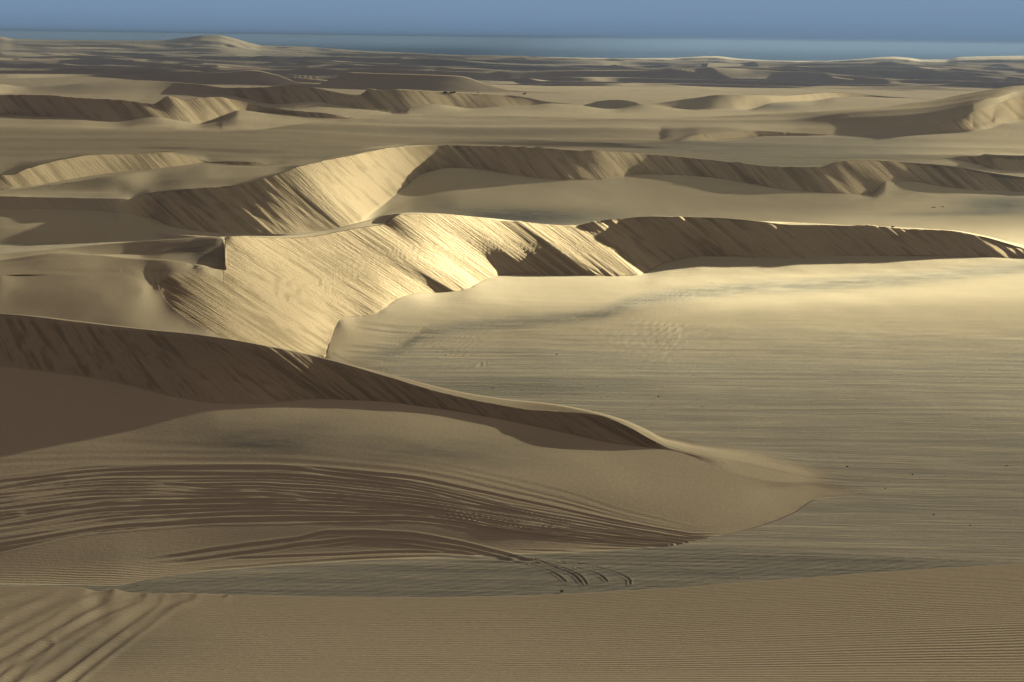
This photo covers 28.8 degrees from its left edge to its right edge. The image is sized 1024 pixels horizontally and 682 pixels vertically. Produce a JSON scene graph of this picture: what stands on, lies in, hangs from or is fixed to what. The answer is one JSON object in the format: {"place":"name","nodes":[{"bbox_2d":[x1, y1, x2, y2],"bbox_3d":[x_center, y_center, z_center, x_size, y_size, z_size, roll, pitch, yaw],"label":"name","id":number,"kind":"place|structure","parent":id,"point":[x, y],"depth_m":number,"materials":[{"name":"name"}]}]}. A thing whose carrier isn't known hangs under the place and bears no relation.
{"place":"outdoors","nodes":[
{"label":"outdoors","id":0,"kind":"place"},
{"bbox_2d":[0,151,295,189],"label":"dune","id":1,"kind":"structure","parent":0,"point":[76,168],"depth_m":513.75,"materials":[{"name":"beige sand"}]},
{"bbox_2d":[0,313,809,584],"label":"dune","id":2,"kind":"structure","parent":0,"point":[129,455],"depth_m":166.12,"materials":[{"name":"beige sand"}]},
{"bbox_2d":[0,80,947,130],"bbox_3d":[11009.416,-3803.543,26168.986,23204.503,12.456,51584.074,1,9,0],"label":"dunes","id":3,"kind":"structure","parent":0,"point":[133,105],"depth_m":1026.32,"materials":[{"name":"beige sand"}]},
{"bbox_2d":[0,77,961,103],"bbox_3d":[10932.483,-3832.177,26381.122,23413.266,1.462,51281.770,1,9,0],"label":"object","id":4,"kind":"structure","parent":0,"point":[589,98],"depth_m":1381.93,"materials":[{"name":"beige sand"}]},
{"bbox_2d":[0,255,1023,596],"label":"sand flat","id":5,"kind":"structure","parent":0,"point":[888,391],"depth_m":221.22,"materials":[{"name":"beige sand"}]},
{"bbox_2d":[0,564,1023,681],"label":"foreground dune","id":6,"kind":"structure","parent":0,"point":[958,624],"depth_m":42.82,"materials":[{"name":"beige sand"}]},
{"bbox_2d":[0,213,1023,357],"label":"sunlit dune","id":7,"kind":"structure","parent":0,"point":[304,293],"depth_m":285.41,"materials":[{"name":"beige sand"}]},
{"bbox_2d":[0,145,1023,236],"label":"dune","id":8,"kind":"structure","parent":0,"point":[220,201],"depth_m":468.43,"materials":[{"name":"beige sand"}]},
{"bbox_2d":[0,35,1023,93],"bbox_3d":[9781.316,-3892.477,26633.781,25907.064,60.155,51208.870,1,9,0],"label":"dunes","id":9,"kind":"structure","parent":0,"point":[215,59],"depth_m":2122.33,"materials":[{"name":"beige sand"}]},
{"bbox_2d":[0,121,1023,253],"bbox_3d":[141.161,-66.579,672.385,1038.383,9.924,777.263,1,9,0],"label":"valley sand","id":10,"kind":"structure","parent":0,"point":[998,148],"depth_m":574.82,"materials":[{"name":"beige sand"}]},
{"bbox_2d":[0,85,1023,142],"bbox_3d":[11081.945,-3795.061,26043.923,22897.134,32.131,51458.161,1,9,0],"label":"broad dune","id":11,"kind":"structure","parent":0,"point":[977,111],"depth_m":765.31,"materials":[{"name":"beige sand"}]},
{"bbox_2d":[0,33,1023,60],"bbox_3d":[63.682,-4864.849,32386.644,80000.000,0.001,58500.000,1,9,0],"label":"sea","id":12,"kind":"structure","parent":0,"point":[753,51],"depth_m":14516.99,"materials":[{"name":"blue liquid"}]},
{"bbox_2d":[0,0,1023,46],"label":"sky","id":13,"kind":"structure","parent":0,"point":[999,23],"materials":[{"name":"blue"}]}
]}

